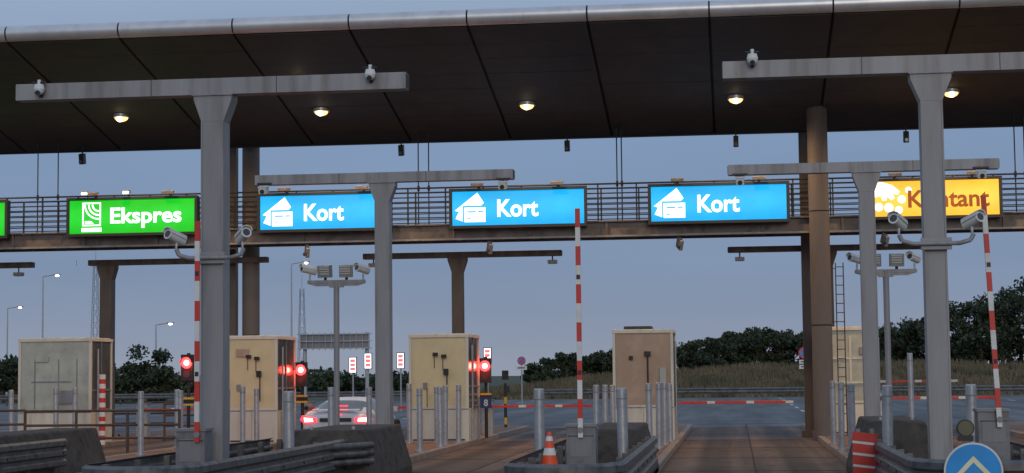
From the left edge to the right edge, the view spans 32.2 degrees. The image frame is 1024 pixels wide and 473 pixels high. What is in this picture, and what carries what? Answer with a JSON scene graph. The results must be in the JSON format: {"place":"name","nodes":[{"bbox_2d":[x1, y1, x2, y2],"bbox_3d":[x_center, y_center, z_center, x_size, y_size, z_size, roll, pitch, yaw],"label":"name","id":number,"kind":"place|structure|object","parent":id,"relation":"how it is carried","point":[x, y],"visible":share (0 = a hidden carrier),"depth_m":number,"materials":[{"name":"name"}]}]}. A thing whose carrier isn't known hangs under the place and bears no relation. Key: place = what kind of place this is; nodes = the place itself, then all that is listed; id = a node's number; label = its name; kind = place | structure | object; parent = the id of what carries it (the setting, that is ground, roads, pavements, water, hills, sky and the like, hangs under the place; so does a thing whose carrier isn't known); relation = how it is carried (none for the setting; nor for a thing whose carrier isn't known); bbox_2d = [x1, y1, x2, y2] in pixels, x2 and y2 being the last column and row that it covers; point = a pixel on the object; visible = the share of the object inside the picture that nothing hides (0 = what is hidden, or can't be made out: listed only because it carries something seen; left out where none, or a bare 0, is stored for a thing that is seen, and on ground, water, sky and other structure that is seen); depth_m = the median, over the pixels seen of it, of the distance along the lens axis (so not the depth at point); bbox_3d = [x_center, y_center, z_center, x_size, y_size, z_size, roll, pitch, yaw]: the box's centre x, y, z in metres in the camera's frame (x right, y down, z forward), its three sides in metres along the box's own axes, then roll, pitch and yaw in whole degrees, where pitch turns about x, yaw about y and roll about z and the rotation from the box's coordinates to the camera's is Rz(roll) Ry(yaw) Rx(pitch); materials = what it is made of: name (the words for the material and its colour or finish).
{"place":"outdoors","nodes":[
{"label":"outdoors","id":0,"kind":"place"},
{"bbox_2d":[0,376,994,404],"bbox_3d":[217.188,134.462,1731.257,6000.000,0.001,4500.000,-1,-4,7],"label":"ground","id":1,"kind":"structure","parent":0,"point":[497,381],"depth_m":157.22,"materials":[{"name":"asphalt"}]},
{"bbox_2d":[0,354,17,402],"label":"bush","id":2,"kind":"object","parent":1,"relation":"on","point":[9,373],"visible":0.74,"depth_m":145.37,"materials":[{"name":"green plant"}]},
{"bbox_2d":[91,258,98,337],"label":"lattice mast","id":3,"kind":"object","parent":1,"relation":"on","point":[93,310],"visible":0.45,"depth_m":207.78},
{"bbox_2d":[115,344,184,401],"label":"bush","id":4,"kind":"object","parent":1,"relation":"on","point":[156,379],"visible":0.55,"depth_m":144.00,"materials":[{"name":"green plant"}]},
{"bbox_2d":[0,365,408,394],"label":"hedge row","id":5,"kind":"object","parent":1,"relation":"on","point":[319,380],"visible":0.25,"depth_m":194.06,"materials":[{"name":"green plant"}]},
{"bbox_2d":[480,358,1023,399],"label":"grass bank","id":6,"kind":"structure","parent":1,"relation":"on","point":[803,396],"depth_m":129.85,"materials":[{"name":"plant"}]},
{"bbox_2d":[520,276,1023,383],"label":"tree row","id":7,"kind":"object","parent":6,"relation":"on","point":[967,343],"visible":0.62,"depth_m":166.09,"materials":[{"name":"green plant"}]},
{"bbox_2d":[0,395,1023,430],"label":"plaza asphalt","id":8,"kind":"structure","parent":0,"point":[736,415],"depth_m":82.05,"materials":[{"name":"asphalt"}]},
{"bbox_2d":[0,391,405,405],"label":"roadside guard rail","id":9,"kind":"object","parent":8,"relation":"on","point":[171,395],"visible":0.38,"depth_m":124.97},
{"bbox_2d":[297,332,371,396],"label":"overhead sign gantry","id":10,"kind":"object","parent":8,"relation":"on","point":[350,341],"visible":0.65,"depth_m":112.01,"materials":[{"name":"metal"}]},
{"bbox_2d":[396,352,404,410],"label":"lit lane sign","id":11,"kind":"object","parent":8,"relation":"on","point":[400,361],"visible":1,"depth_m":91.09,"materials":[{"name":"metal"}]},
{"bbox_2d":[533,385,1023,400],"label":"roadside guard rail","id":12,"kind":"object","parent":8,"relation":"on","point":[764,390],"visible":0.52,"depth_m":120.42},
{"bbox_2d":[0,0,1023,379],"label":"sky","id":13,"kind":"structure","parent":0,"point":[525,307],"materials":[{"name":"blue"}]},
{"bbox_2d":[102,425,1023,472],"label":"lane pavement","id":14,"kind":"structure","parent":0,"point":[703,450],"depth_m":40.42,"materials":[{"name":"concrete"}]},
{"bbox_2d":[0,438,67,472],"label":"guard rail","id":15,"kind":"object","parent":14,"relation":"on","point":[26,457],"visible":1,"depth_m":29.54,"materials":[{"name":"metal"}]},
{"bbox_2d":[0,428,105,472],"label":"crash block","id":16,"kind":"structure","parent":14,"relation":"on","point":[83,447],"depth_m":32.02,"materials":[{"name":"concrete"}]},
{"bbox_2d":[24,409,180,452],"bbox_3d":[-9.484,4.557,41.068,3.770,1.110,0.070,-1,-4,7],"label":"pedestrian railing","id":17,"kind":"object","parent":14,"relation":"on","point":[127,425],"visible":0.56,"depth_m":41.02,"materials":[{"name":"metal"}]},
{"bbox_2d":[99,373,105,444],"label":"striped marker post","id":18,"kind":"object","parent":14,"relation":"on","point":[102,389],"visible":0.92,"depth_m":45.60,"materials":[{"name":"white paint"}]},
{"bbox_2d":[102,428,174,447],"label":"lane island","id":19,"kind":"structure","parent":14,"relation":"on","point":[153,433],"depth_m":51.62,"materials":[{"name":"concrete"}]},
{"bbox_2d":[53,387,58,427],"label":"steel bollard","id":20,"kind":"object","parent":19,"relation":"on","point":[55,404],"visible":0.7,"depth_m":45.56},
{"bbox_2d":[17,337,112,441],"bbox_3d":[-11.926,4.115,47.468,2.240,2.780,1.641,-1,-4,7],"label":"toll booth","id":21,"kind":"object","parent":19,"relation":"on","point":[65,366],"visible":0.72,"depth_m":46.76,"materials":[{"name":"grey metal"}]},
{"bbox_2d":[135,403,193,436],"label":"barrier gate","id":22,"kind":"structure","parent":19,"relation":"on","point":[146,420],"depth_m":51.51,"materials":[{"name":"metal"}]},
{"bbox_2d":[76,257,268,436],"bbox_3d":[-9.761,3.194,51.011,5.662,5.120,0.680,-1,-4,7],"label":"gantry post","id":23,"kind":"object","parent":19,"relation":"on","point":[107,270],"visible":0.7,"depth_m":51.20,"materials":[{"name":"brown metal"}]},
{"bbox_2d":[114,401,174,433],"bbox_3d":[-11.765,5.638,54.613,3.070,1.110,0.070,-1,-4,7],"label":"pedestrian railing","id":24,"kind":"object","parent":14,"relation":"on","point":[135,412],"visible":0.14,"depth_m":54.56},
{"bbox_2d":[78,442,283,472],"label":"lane island","id":25,"kind":"structure","parent":14,"relation":"on","point":[133,455],"depth_m":39.96,"materials":[{"name":"stone"}]},
{"bbox_2d":[136,391,145,455],"bbox_3d":[-8.175,4.111,39.123,0.224,1.408,0.224,-1,-5,7],"label":"steel bollard","id":26,"kind":"object","parent":25,"relation":"on","point":[140,423],"visible":1,"depth_m":39.07,"materials":[{"name":"metal"}]},
{"bbox_2d":[240,386,245,441],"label":"steel bollard","id":27,"kind":"object","parent":25,"relation":"on","point":[242,418],"visible":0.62,"depth_m":43.91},
{"bbox_2d":[254,388,258,439],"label":"steel bollard","id":28,"kind":"object","parent":25,"relation":"on","point":[256,413],"visible":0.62,"depth_m":44.06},
{"bbox_2d":[230,335,296,442],"bbox_3d":[-6.622,4.023,46.972,1.590,2.770,2.121,-1,-4,7],"label":"toll booth","id":29,"kind":"object","parent":25,"relation":"on","point":[265,364],"visible":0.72,"depth_m":46.08,"materials":[{"name":"beige metal"}]},
{"bbox_2d":[294,361,307,428],"bbox_3d":[-5.674,4.407,47.850,0.300,2.120,0.344,-1,-4,7],"label":"traffic light","id":30,"kind":"object","parent":25,"relation":"on","point":[301,374],"visible":0.97,"depth_m":47.87,"materials":[{"name":"metal"}]},
{"bbox_2d":[179,353,193,427],"bbox_3d":[-8.243,4.117,45.062,0.300,2.320,0.344,-1,-4,7],"label":"traffic light","id":31,"kind":"object","parent":14,"relation":"on","point":[187,367],"visible":0.9,"depth_m":45.09,"materials":[{"name":"metal"}]},
{"bbox_2d":[174,221,213,464],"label":"barrier gate","id":32,"kind":"structure","parent":14,"relation":"on","point":[194,445],"depth_m":23.84,"materials":[{"name":"metal"}]},
{"bbox_2d":[15,72,408,460],"bbox_3d":[-4.204,0.779,24.725,5.634,5.985,0.640,-1,-4,7],"label":"gantry post","id":33,"kind":"object","parent":14,"relation":"on","point":[215,100],"visible":1,"depth_m":24.68,"materials":[{"name":"grey paint"}]},
{"bbox_2d":[174,248,245,263],"bbox_3d":[-4.165,0.266,24.515,1.013,0.213,0.075,-1,-4,7],"label":"camera bracket","id":34,"kind":"object","parent":33,"relation":"attached to","point":[212,257],"visible":0.91,"depth_m":24.50,"materials":[{"name":"metal"}]},
{"bbox_2d":[162,227,186,249],"bbox_3d":[-4.659,0.031,24.565,0.163,0.321,0.335,-4,-5,36],"label":"security camera","id":35,"kind":"object","parent":34,"relation":"on","point":[177,238],"visible":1,"depth_m":24.50,"materials":[{"name":"grey metal"}]},
{"bbox_2d":[234,225,252,248],"bbox_3d":[-3.701,0.011,24.448,0.163,0.321,0.335,2,-5,-27],"label":"security camera","id":36,"kind":"object","parent":34,"relation":"on","point":[242,234],"visible":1,"depth_m":24.36,"materials":[{"name":"grey metal"}]},
{"bbox_2d":[82,438,348,472],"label":"guard rail","id":37,"kind":"object","parent":14,"relation":"on","point":[256,456],"visible":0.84,"depth_m":24.39,"materials":[{"name":"metal"}]},
{"bbox_2d":[230,148,237,335],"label":"canopy column","id":38,"kind":"structure","parent":14,"relation":"on","point":[233,266],"depth_m":51.31,"materials":[{"name":"brown metal"}]},
{"bbox_2d":[242,148,259,335],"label":"canopy column","id":39,"kind":"structure","parent":14,"relation":"on","point":[250,271],"depth_m":50.95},
{"bbox_2d":[283,391,293,448],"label":"steel bollard","id":40,"kind":"object","parent":14,"relation":"on","point":[288,401],"visible":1,"depth_m":26.42,"materials":[{"name":"metal"}]},
{"bbox_2d":[313,442,374,466],"bbox_3d":[-2.809,3.663,28.425,0.120,0.780,1.879,-3,-5,32],"label":"pipe rail","id":41,"kind":"object","parent":14,"relation":"on","point":[351,454],"visible":0.58,"depth_m":28.72,"materials":[{"name":"metal"}]},
{"bbox_2d":[300,397,400,428],"bbox_3d":[-4.105,4.808,46.214,2.200,1.287,4.435,-1,-4,7],"label":"sports car","id":42,"kind":"object","parent":14,"relation":"on","point":[352,410],"visible":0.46,"depth_m":44.19,"materials":[{"name":"silver paint"}]},
{"bbox_2d":[294,424,411,472],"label":"crash block","id":43,"kind":"structure","parent":14,"relation":"on","point":[391,453],"depth_m":30.23,"materials":[{"name":"concrete"}]},
{"bbox_2d":[405,426,529,462],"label":"lane island","id":44,"kind":"structure","parent":14,"relation":"on","point":[431,449],"depth_m":43.88,"materials":[{"name":"concrete"}]},
{"bbox_2d":[327,387,334,425],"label":"steel bollard","id":45,"kind":"object","parent":44,"relation":"on","point":[331,412],"visible":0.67,"depth_m":34.49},
{"bbox_2d":[307,280,365,424],"bbox_3d":[-3.715,2.785,37.650,1.250,3.725,0.240,-1,-4,7],"label":"camera post","id":46,"kind":"object","parent":44,"relation":"on","point":[335,284],"visible":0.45,"depth_m":37.67,"materials":[{"name":"metal"}]},
{"bbox_2d":[366,387,371,423],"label":"steel bollard","id":47,"kind":"object","parent":44,"relation":"on","point":[368,405],"visible":0.68,"depth_m":40.49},
{"bbox_2d":[254,169,514,423],"bbox_3d":[-2.588,1.599,36.084,5.374,5.820,0.600,-1,-4,7],"label":"gantry post","id":48,"kind":"object","parent":44,"relation":"on","point":[383,187],"visible":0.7,"depth_m":36.04,"materials":[{"name":"metal"}]},
{"bbox_2d":[406,384,413,442],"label":"steel bollard","id":49,"kind":"object","parent":44,"relation":"on","point":[409,409],"visible":0.98,"depth_m":44.41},
{"bbox_2d":[415,388,424,451],"bbox_3d":[-2.046,4.065,39.359,0.224,1.402,0.224,-1,-4,7],"label":"steel bollard","id":50,"kind":"object","parent":44,"relation":"on","point":[419,395],"visible":0.98,"depth_m":39.31,"materials":[{"name":"metal"}]},
{"bbox_2d":[436,387,444,446],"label":"steel bollard","id":51,"kind":"object","parent":44,"relation":"on","point":[440,415],"visible":0.94,"depth_m":41.78,"materials":[{"name":"metal"}]},
{"bbox_2d":[408,333,479,441],"bbox_3d":[-1.755,3.932,46.368,1.780,2.750,2.121,-1,-4,7],"label":"toll booth","id":52,"kind":"object","parent":44,"relation":"on","point":[451,360],"visible":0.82,"depth_m":45.48,"materials":[{"name":"beige metal"}]},
{"bbox_2d":[477,397,491,439],"bbox_3d":[-0.716,4.729,46.243,0.382,1.120,0.072,-2,-5,15],"label":"lane number sign","id":53,"kind":"object","parent":52,"relation":"attached to","point":[484,402],"visible":1,"depth_m":46.26,"materials":[{"name":"metal"}]},
{"bbox_2d":[442,385,449,444],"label":"steel bollard","id":54,"kind":"object","parent":44,"relation":"on","point":[445,414],"visible":0.9,"depth_m":43.07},
{"bbox_2d":[454,384,462,442],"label":"steel bollard","id":55,"kind":"object","parent":44,"relation":"on","point":[458,413],"visible":0.93,"depth_m":44.24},
{"bbox_2d":[363,250,561,332],"bbox_3d":[-1.383,3.006,49.975,5.674,5.150,0.620,-1,-4,7],"label":"gantry post","id":56,"kind":"object","parent":44,"relation":"on","point":[457,261],"visible":0.66,"depth_m":49.97,"materials":[{"name":"brown metal"}]},
{"bbox_2d":[479,357,491,437],"bbox_3d":[-0.708,4.295,47.438,0.300,2.170,0.344,-1,-4,7],"label":"traffic light","id":57,"kind":"object","parent":44,"relation":"on","point":[485,369],"visible":0.91,"depth_m":47.45,"materials":[{"name":"metal"}]},
{"bbox_2d":[481,400,591,434],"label":"barrier gate","id":58,"kind":"structure","parent":44,"relation":"on","point":[490,421],"depth_m":50.23,"materials":[{"name":"metal"}]},
{"bbox_2d":[534,388,544,450],"bbox_3d":[0.407,3.027,26.000,0.264,1.600,0.264,-1,-5,7],"label":"steel bollard","id":59,"kind":"object","parent":14,"relation":"on","point":[539,422],"visible":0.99,"depth_m":25.97,"materials":[{"name":"metal"}]},
{"bbox_2d":[541,432,557,463],"bbox_3d":[0.514,3.087,23.249,0.360,1.050,0.400,-1,-4,7],"label":"traffic cone","id":60,"kind":"object","parent":14,"relation":"on","point":[549,455],"visible":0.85,"depth_m":23.21,"materials":[{"name":"plastic"}]},
{"bbox_2d":[504,435,657,472],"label":"guard rail","id":61,"kind":"object","parent":14,"relation":"on","point":[640,457],"visible":0.84,"depth_m":22.23,"materials":[{"name":"metal"}]},
{"bbox_2d":[564,208,598,463],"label":"barrier gate","id":62,"kind":"structure","parent":14,"relation":"on","point":[581,442],"depth_m":23.98,"materials":[{"name":"metal"}]},
{"bbox_2d":[273,422,966,472],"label":"pavement joints","id":63,"kind":"object","parent":14,"relation":"on","point":[706,428],"visible":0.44,"depth_m":41.10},
{"bbox_2d":[616,388,627,456],"bbox_3d":[1.613,3.002,25.849,0.264,1.600,0.264,-2,-5,7],"label":"steel bollard","id":64,"kind":"object","parent":14,"relation":"on","point":[622,420],"visible":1,"depth_m":25.81,"materials":[{"name":"metal"}]},
{"bbox_2d":[598,422,658,472],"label":"crash block","id":65,"kind":"structure","parent":14,"relation":"on","point":[608,443],"depth_m":28.32,"materials":[{"name":"concrete"}]},
{"bbox_2d":[654,424,691,472],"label":"lane island","id":66,"kind":"structure","parent":14,"relation":"on","point":[665,454],"depth_m":40.75,"materials":[{"name":"concrete"}]},
{"bbox_2d":[593,385,598,422],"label":"steel bollard","id":67,"kind":"object","parent":66,"relation":"on","point":[595,403],"visible":0.66,"depth_m":38.35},
{"bbox_2d":[602,385,607,423],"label":"steel bollard","id":68,"kind":"object","parent":66,"relation":"on","point":[604,403],"visible":0.66,"depth_m":41.32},
{"bbox_2d":[612,326,680,439],"bbox_3d":[3.429,3.761,45.741,1.770,2.880,2.101,-1,-4,7],"label":"toll booth","id":69,"kind":"object","parent":66,"relation":"on","point":[643,356],"visible":0.77,"depth_m":44.85,"materials":[{"name":"brown metal"}]},
{"bbox_2d":[645,383,652,437],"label":"steel bollard","id":70,"kind":"object","parent":66,"relation":"on","point":[648,389],"visible":0.58,"depth_m":37.72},
{"bbox_2d":[655,382,663,448],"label":"steel bollard","id":71,"kind":"object","parent":66,"relation":"on","point":[658,389],"visible":0.92,"depth_m":39.66,"materials":[{"name":"metal"}]},
{"bbox_2d":[661,382,669,444],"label":"steel bollard","id":72,"kind":"object","parent":66,"relation":"on","point":[664,418],"visible":0.83,"depth_m":41.62,"materials":[{"name":"metal"}]},
{"bbox_2d":[667,383,674,441],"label":"steel bollard","id":73,"kind":"object","parent":66,"relation":"on","point":[669,413],"visible":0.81,"depth_m":43.60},
{"bbox_2d":[677,400,792,403],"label":"barrier gate","id":74,"kind":"structure","parent":66,"relation":"on","point":[717,402],"depth_m":48.02,"materials":[{"name":"metal"}]},
{"bbox_2d":[798,133,813,437],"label":"canopy column","id":75,"kind":"structure","parent":14,"relation":"on","point":[807,432],"depth_m":48.94,"materials":[{"name":"brown metal"}]},
{"bbox_2d":[806,104,832,440],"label":"canopy column","id":76,"kind":"structure","parent":14,"relation":"on","point":[820,268],"depth_m":46.51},
{"bbox_2d":[0,0,1023,154],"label":"toll plaza canopy","id":77,"kind":"object","parent":76,"relation":"on","point":[605,70],"visible":0.87,"depth_m":44.68,"materials":[{"name":"metal"}]},
{"bbox_2d":[36,143,39,232],"bbox_3d":[-13.486,-1.378,50.515,0.074,2.700,0.074,1,-5,-15],"label":"hanger rod","id":78,"kind":"object","parent":77,"relation":"hanging from","point":[38,147],"visible":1,"depth_m":50.53,"materials":[{"name":"metal"}]},
{"bbox_2d":[0,173,1023,251],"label":"inspection walkway","id":79,"kind":"structure","parent":78,"relation":"hanging from","point":[602,229],"depth_m":48.82,"materials":[{"name":"metal"}]},
{"bbox_2d":[0,200,10,238],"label":"lane sign","id":80,"kind":"object","parent":79,"relation":"attached to","point":[5,210],"visible":1,"depth_m":50.00,"materials":[{"name":"green plastic"}]},
{"bbox_2d":[66,190,198,236],"bbox_3d":[-10.596,-0.630,49.636,3.770,1.228,0.608,-1,-4,7],"label":"lane sign","id":81,"kind":"object","parent":79,"relation":"attached to","point":[94,216],"visible":0.99,"depth_m":49.53,"materials":[{"name":"green plastic"}]},
{"bbox_2d":[257,186,392,232],"bbox_3d":[-5.159,-0.742,48.963,3.770,1.228,0.608,-1,-4,7],"label":"lane sign","id":82,"kind":"object","parent":79,"relation":"attached to","point":[286,212],"visible":0.92,"depth_m":48.88,"materials":[{"name":"blue plastic"}]},
{"bbox_2d":[449,181,587,228],"bbox_3d":[0.169,-0.852,48.303,3.770,1.228,0.608,-1,-4,7],"label":"lane sign","id":83,"kind":"object","parent":79,"relation":"attached to","point":[512,207],"visible":1,"depth_m":48.20,"materials":[{"name":"blue plastic"}]},
{"bbox_2d":[648,176,789,224],"bbox_3d":[5.537,-0.963,47.638,3.770,1.228,0.608,-1,-4,7],"label":"lane sign","id":84,"kind":"object","parent":79,"relation":"attached to","point":[758,201],"visible":1,"depth_m":47.53,"materials":[{"name":"blue plastic"}]},
{"bbox_2d":[875,171,1002,219],"bbox_3d":[11.143,-1.079,46.944,3.510,1.228,0.608,-1,-4,7],"label":"lane sign","id":85,"kind":"object","parent":79,"relation":"attached to","point":[902,196],"visible":0.76,"depth_m":46.80,"materials":[{"name":"yellow plastic"}]},
{"bbox_2d":[831,263,847,435],"bbox_3d":[8.540,2.942,46.512,0.395,4.520,0.030,-1,-4,7],"label":"column ladder","id":86,"kind":"object","parent":76,"relation":"attached to","point":[837,330],"depth_m":46.53,"materials":[{"name":"metal"}]},
{"bbox_2d":[802,424,848,463],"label":"lane island","id":87,"kind":"structure","parent":14,"relation":"on","point":[825,441],"depth_m":40.37,"materials":[{"name":"concrete"}]},
{"bbox_2d":[727,243,920,326],"bbox_3d":[8.703,2.819,49.129,5.344,5.170,0.620,-1,-4,7],"label":"gantry post","id":88,"kind":"object","parent":87,"relation":"on","point":[834,249],"visible":0.39,"depth_m":49.14,"materials":[{"name":"brown metal"}]},
{"bbox_2d":[829,381,838,444],"bbox_3d":[7.361,4.037,40.716,0.224,1.463,0.224,-1,-5,7],"label":"steel bollard","id":89,"kind":"object","parent":87,"relation":"on","point":[832,387],"visible":1,"depth_m":40.66,"materials":[{"name":"metal"}]},
{"bbox_2d":[837,382,846,450],"bbox_3d":[6.996,3.816,37.738,0.224,1.448,0.224,-1,-4,7],"label":"steel bollard","id":90,"kind":"object","parent":87,"relation":"on","point":[841,426],"visible":0.98,"depth_m":37.69,"materials":[{"name":"metal"}]},
{"bbox_2d":[848,383,855,453],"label":"steel bollard","id":91,"kind":"object","parent":87,"relation":"on","point":[851,403],"visible":0.68,"depth_m":36.02,"materials":[{"name":"metal"}]},
{"bbox_2d":[832,326,879,433],"bbox_3d":[9.204,3.922,48.555,1.710,2.870,2.076,-1,-4,7],"label":"toll booth","id":92,"kind":"object","parent":87,"relation":"on","point":[854,364],"visible":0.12,"depth_m":47.65,"materials":[{"name":"beige metal"}]},
{"bbox_2d":[727,158,999,415],"bbox_3d":[6.947,1.417,34.901,5.274,5.790,0.600,-1,-4,7],"label":"gantry post","id":93,"kind":"object","parent":87,"relation":"on","point":[865,176],"visible":0.73,"depth_m":34.85,"materials":[{"name":"grey paint"}]},
{"bbox_2d":[855,269,916,384],"bbox_3d":[7.675,2.539,36.240,1.250,3.745,0.240,-1,-4,7],"label":"camera post","id":94,"kind":"object","parent":87,"relation":"on","point":[885,274],"visible":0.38,"depth_m":36.28,"materials":[{"name":"metal"}]},
{"bbox_2d":[907,353,914,417],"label":"steel bollard","id":95,"kind":"object","parent":87,"relation":"on","point":[910,384],"visible":0.59,"depth_m":37.08,"materials":[{"name":"metal"}]},
{"bbox_2d":[852,429,877,472],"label":"hazard board","id":96,"kind":"object","parent":14,"relation":"on","point":[861,461],"visible":0.82,"depth_m":25.88,"materials":[{"name":"red paint"}]},
{"bbox_2d":[722,52,1023,459],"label":"gantry post","id":97,"kind":"object","parent":14,"relation":"on","point":[929,77],"visible":1,"depth_m":23.51,"materials":[{"name":"metal"}]},
{"bbox_2d":[897,233,975,249],"bbox_3d":[5.569,0.065,23.309,1.013,0.213,0.075,-1,-4,7],"label":"camera bracket","id":98,"kind":"object","parent":97,"relation":"attached to","point":[941,243],"visible":1,"depth_m":23.30,"materials":[{"name":"metal"}]},
{"bbox_2d":[887,211,907,234],"bbox_3d":[5.075,-0.170,23.360,0.163,0.321,0.335,-4,-5,36],"label":"security camera","id":99,"kind":"object","parent":98,"relation":"on","point":[898,220],"visible":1,"depth_m":23.28,"materials":[{"name":"grey metal"}]},
{"bbox_2d":[961,209,986,233],"bbox_3d":[6.033,-0.190,23.243,0.163,0.321,0.335,2,-5,-27],"label":"security camera","id":100,"kind":"object","parent":98,"relation":"on","point":[971,220],"visible":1,"depth_m":23.17,"materials":[{"name":"grey metal"}]},
{"bbox_2d":[846,416,927,472],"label":"crash block","id":101,"kind":"structure","parent":14,"relation":"on","point":[910,434],"depth_m":28.54,"materials":[{"name":"concrete"}]},
{"bbox_2d":[881,385,892,445],"bbox_3d":[5.370,2.924,25.377,0.264,1.600,0.264,-1,-4,7],"label":"steel bollard","id":102,"kind":"object","parent":14,"relation":"on","point":[887,414],"visible":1,"depth_m":25.34,"materials":[{"name":"metal"}]},
{"bbox_2d":[862,439,1023,472],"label":"guard rail","id":103,"kind":"object","parent":14,"relation":"on","point":[890,459],"visible":0.39,"depth_m":22.07,"materials":[{"name":"metal"}]},
{"bbox_2d":[965,384,976,442],"bbox_3d":[6.541,2.900,25.237,0.264,1.600,0.264,-1,-5,7],"label":"steel bollard","id":104,"kind":"object","parent":14,"relation":"on","point":[971,396],"visible":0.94,"depth_m":25.22,"materials":[{"name":"metal"}]},
{"bbox_2d":[944,419,1002,472],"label":"direction sign","id":105,"kind":"object","parent":14,"relation":"on","point":[971,456],"visible":1,"depth_m":19.29,"materials":[{"name":"blue metal"}]},
{"bbox_2d":[972,195,1010,459],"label":"barrier gate","id":106,"kind":"structure","parent":14,"relation":"on","point":[992,430],"depth_m":23.33,"materials":[{"name":"metal"}]},
{"bbox_2d":[1009,422,1023,438],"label":"lane island","id":107,"kind":"structure","parent":14,"relation":"on","point":[1016,429],"depth_m":49.67,"materials":[{"name":"concrete"}]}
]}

